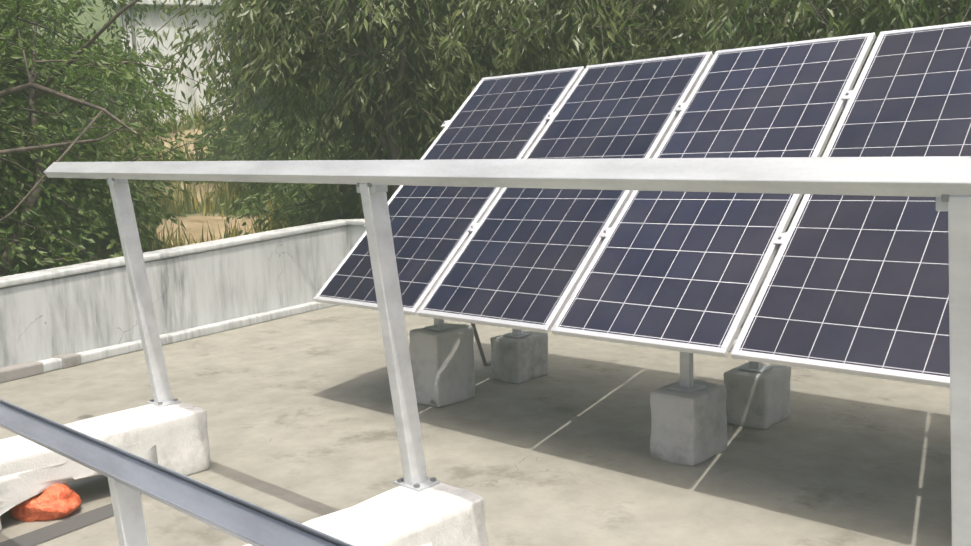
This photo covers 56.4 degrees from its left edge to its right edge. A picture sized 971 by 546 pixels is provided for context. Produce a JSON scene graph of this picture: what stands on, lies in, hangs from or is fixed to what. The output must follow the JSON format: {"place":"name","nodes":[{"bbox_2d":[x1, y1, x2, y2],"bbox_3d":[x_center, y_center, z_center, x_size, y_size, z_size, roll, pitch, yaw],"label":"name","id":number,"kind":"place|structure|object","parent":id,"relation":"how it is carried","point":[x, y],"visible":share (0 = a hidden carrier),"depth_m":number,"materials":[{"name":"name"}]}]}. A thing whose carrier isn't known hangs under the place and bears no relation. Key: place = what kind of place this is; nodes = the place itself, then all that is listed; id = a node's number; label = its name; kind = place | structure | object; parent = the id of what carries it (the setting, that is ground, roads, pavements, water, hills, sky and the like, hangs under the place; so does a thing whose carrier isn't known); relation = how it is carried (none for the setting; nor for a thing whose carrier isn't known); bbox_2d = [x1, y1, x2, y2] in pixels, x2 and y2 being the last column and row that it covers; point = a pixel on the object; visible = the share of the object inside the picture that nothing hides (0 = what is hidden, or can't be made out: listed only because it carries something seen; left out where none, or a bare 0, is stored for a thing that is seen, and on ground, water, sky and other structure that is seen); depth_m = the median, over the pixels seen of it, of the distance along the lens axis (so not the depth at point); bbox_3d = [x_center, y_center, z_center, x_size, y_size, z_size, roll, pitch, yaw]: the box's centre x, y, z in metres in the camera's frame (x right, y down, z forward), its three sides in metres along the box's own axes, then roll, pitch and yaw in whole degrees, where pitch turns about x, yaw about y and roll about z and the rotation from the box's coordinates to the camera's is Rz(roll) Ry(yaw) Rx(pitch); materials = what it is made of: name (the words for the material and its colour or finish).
{"place":"outdoors","nodes":[
{"label":"outdoors","id":0,"kind":"place"},
{"bbox_2d":[6,0,789,271],"bbox_3d":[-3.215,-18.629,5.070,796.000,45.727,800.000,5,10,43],"label":"hillside ground","id":1,"kind":"structure","parent":0,"point":[196,223],"depth_m":19.84,"materials":[{"name":"beige soil"}]},
{"bbox_2d":[0,0,80,234],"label":"tree","id":2,"kind":"object","parent":1,"relation":"on","point":[55,22],"visible":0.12,"depth_m":11.93,"materials":[{"name":"green plant"}]},
{"bbox_2d":[5,25,105,91],"bbox_3d":[-8.595,-2.994,8.669,12.135,13.182,9.335,-5,8,-26],"label":"tree","id":3,"kind":"object","parent":1,"relation":"on","point":[66,52],"visible":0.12,"depth_m":10.52,"materials":[{"name":"green plant"}]},
{"bbox_2d":[17,0,93,31],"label":"tree","id":4,"kind":"object","parent":1,"relation":"on","point":[89,4],"visible":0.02,"depth_m":35.34,"materials":[{"name":"green plant"}]},
{"bbox_2d":[5,40,132,158],"bbox_3d":[-10.565,-3.190,19.768,5.631,4.296,5.630,-3,7,-11],"label":"shrub","id":5,"kind":"object","parent":1,"relation":"on","point":[61,105],"visible":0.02,"depth_m":20.34,"materials":[{"name":"green plant"}]},
{"bbox_2d":[0,107,188,273],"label":"shrub","id":6,"kind":"object","parent":1,"relation":"on","point":[159,186],"visible":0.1,"depth_m":13.40,"materials":[{"name":"green plant"}]},
{"bbox_2d":[22,18,182,132],"bbox_3d":[-10.757,-5.014,24.548,4.992,3.612,4.827,5,10,43],"label":"shrub","id":7,"kind":"object","parent":1,"relation":"on","point":[149,34],"visible":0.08,"depth_m":24.46,"materials":[{"name":"green plant"}]},
{"bbox_2d":[0,0,219,276],"bbox_3d":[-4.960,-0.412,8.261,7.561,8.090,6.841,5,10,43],"label":"tree","id":8,"kind":"object","parent":1,"relation":"on","point":[16,241],"visible":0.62,"depth_m":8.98,"materials":[{"name":"green plant"}]},
{"bbox_2d":[1,0,235,157],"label":"tree","id":9,"kind":"object","parent":1,"relation":"on","point":[123,28],"visible":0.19,"depth_m":16.67,"materials":[{"name":"green plant"}]},
{"bbox_2d":[109,0,234,124],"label":"building","id":10,"kind":"structure","parent":1,"relation":"on","point":[154,21],"depth_m":26.88,"materials":[{"name":"grey paint"}]},
{"bbox_2d":[117,8,247,78],"bbox_3d":[-9.542,-6.985,30.113,5.182,4.132,5.090,-3,7,-8],"label":"shrub","id":11,"kind":"object","parent":1,"relation":"on","point":[235,43],"depth_m":29.92,"materials":[{"name":"green plant"}]},
{"bbox_2d":[7,82,423,272],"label":"hillside grass","id":12,"kind":"structure","parent":1,"relation":"on","point":[226,191],"depth_m":18.43,"materials":[{"name":"green plant"}]},
{"bbox_2d":[188,76,349,160],"bbox_3d":[-4.985,-2.902,21.263,4.104,3.314,4.958,-5,8,-26],"label":"shrub","id":13,"kind":"object","parent":1,"relation":"on","point":[239,125],"visible":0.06,"depth_m":20.64,"materials":[{"name":"green plant"}]},
{"bbox_2d":[186,58,362,138],"bbox_3d":[-5.279,-4.259,23.733,5.074,3.269,4.454,1,8,19],"label":"shrub","id":14,"kind":"object","parent":1,"relation":"on","point":[263,102],"visible":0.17,"depth_m":22.89,"materials":[{"name":"green plant"}]},
{"bbox_2d":[172,0,390,117],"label":"tree","id":15,"kind":"object","parent":1,"relation":"on","point":[210,7],"visible":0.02,"depth_m":18.88,"materials":[{"name":"green plant"}]},
{"bbox_2d":[210,105,397,215],"bbox_3d":[-3.761,-2.058,19.385,4.163,3.119,4.481,-2,7,-2],"label":"shrub","id":16,"kind":"object","parent":1,"relation":"on","point":[264,156],"visible":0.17,"depth_m":18.04,"materials":[{"name":"green plant"}]},
{"bbox_2d":[219,132,422,230],"bbox_3d":[-2.635,-1.387,16.189,4.036,2.374,4.412,5,10,43],"label":"shrub","id":17,"kind":"object","parent":1,"relation":"on","point":[283,189],"visible":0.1,"depth_m":15.59,"materials":[{"name":"green plant"}]},
{"bbox_2d":[238,143,421,234],"bbox_3d":[-1.801,-0.956,14.801,3.498,2.593,3.668,2,8,26],"label":"shrub","id":18,"kind":"object","parent":1,"relation":"on","point":[349,215],"visible":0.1,"depth_m":14.16,"materials":[{"name":"green plant"}]},
{"bbox_2d":[111,0,565,225],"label":"tree","id":19,"kind":"object","parent":1,"relation":"on","point":[286,43],"visible":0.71,"depth_m":11.76,"materials":[{"name":"green plant"}]},
{"bbox_2d":[0,305,951,545],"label":"rooftop floor","id":20,"kind":"structure","parent":1,"relation":"on","point":[301,423],"depth_m":5.11,"materials":[{"name":"beige concrete"}]},
{"bbox_2d":[9,483,81,521],"bbox_3d":[-2.102,1.068,4.309,0.354,0.182,0.238,-1,7,8],"label":"orange bag","id":21,"kind":"object","parent":20,"relation":"on","point":[55,501],"visible":0.69,"depth_m":4.23,"materials":[{"name":"plastic"}]},
{"bbox_2d":[0,493,140,545],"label":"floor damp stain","id":22,"kind":"object","parent":20,"relation":"on","point":[44,534],"visible":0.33,"depth_m":4.13,"materials":[{"name":"grey concrete"}]},
{"bbox_2d":[0,402,487,545],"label":"concrete blocks","id":23,"kind":"structure","parent":20,"relation":"on","point":[173,437],"depth_m":4.15,"materials":[{"name":"white concrete"}]},
{"bbox_2d":[43,156,970,545],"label":"steel frame","id":24,"kind":"object","parent":23,"relation":"on","point":[945,180],"visible":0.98,"depth_m":2.78,"materials":[{"name":"silver metal"}]},
{"bbox_2d":[0,399,353,545],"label":"metal rail","id":25,"kind":"object","parent":24,"relation":"attached to","point":[243,520],"depth_m":2.57,"materials":[{"name":"grey metal"}]},
{"bbox_2d":[0,219,786,372],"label":"parapet walls","id":26,"kind":"structure","parent":20,"relation":"on","point":[86,311],"depth_m":8.61,"materials":[{"name":"white concrete"}]},
{"bbox_2d":[0,353,80,383],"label":"concrete curb","id":27,"kind":"structure","parent":26,"relation":"attached to","point":[21,371],"depth_m":7.27,"materials":[{"name":"white concrete"}]},
{"bbox_2d":[471,323,490,365],"bbox_3d":[0.056,0.051,7.456,0.520,1.235,2.689,2,8,30],"label":"roof conduit and cable","id":28,"kind":"object","parent":20,"relation":"on","point":[478,342],"visible":0.17,"depth_m":6.98,"materials":[{"name":"grey metal"}]},
{"bbox_2d":[409,323,790,465],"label":"concrete blocks","id":29,"kind":"structure","parent":20,"relation":"on","point":[689,429],"depth_m":5.37,"materials":[{"name":"grey concrete"}]},
{"bbox_2d":[313,21,970,392],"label":"solar array","id":30,"kind":"object","parent":20,"relation":"on","point":[857,285],"visible":0.96,"depth_m":4.82,"materials":[{"name":"glass"}]},
{"bbox_2d":[247,0,910,198],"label":"tree","id":31,"kind":"object","parent":1,"relation":"on","point":[591,15],"visible":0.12,"depth_m":10.66,"materials":[{"name":"green plant"}]},
{"bbox_2d":[481,0,970,227],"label":"tree","id":32,"kind":"object","parent":1,"relation":"on","point":[666,45],"visible":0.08,"depth_m":10.03,"materials":[{"name":"green plant"}]},
{"bbox_2d":[693,0,970,231],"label":"tree","id":33,"kind":"object","parent":1,"relation":"on","point":[874,11],"visible":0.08,"depth_m":9.21,"materials":[{"name":"green plant"}]}
]}

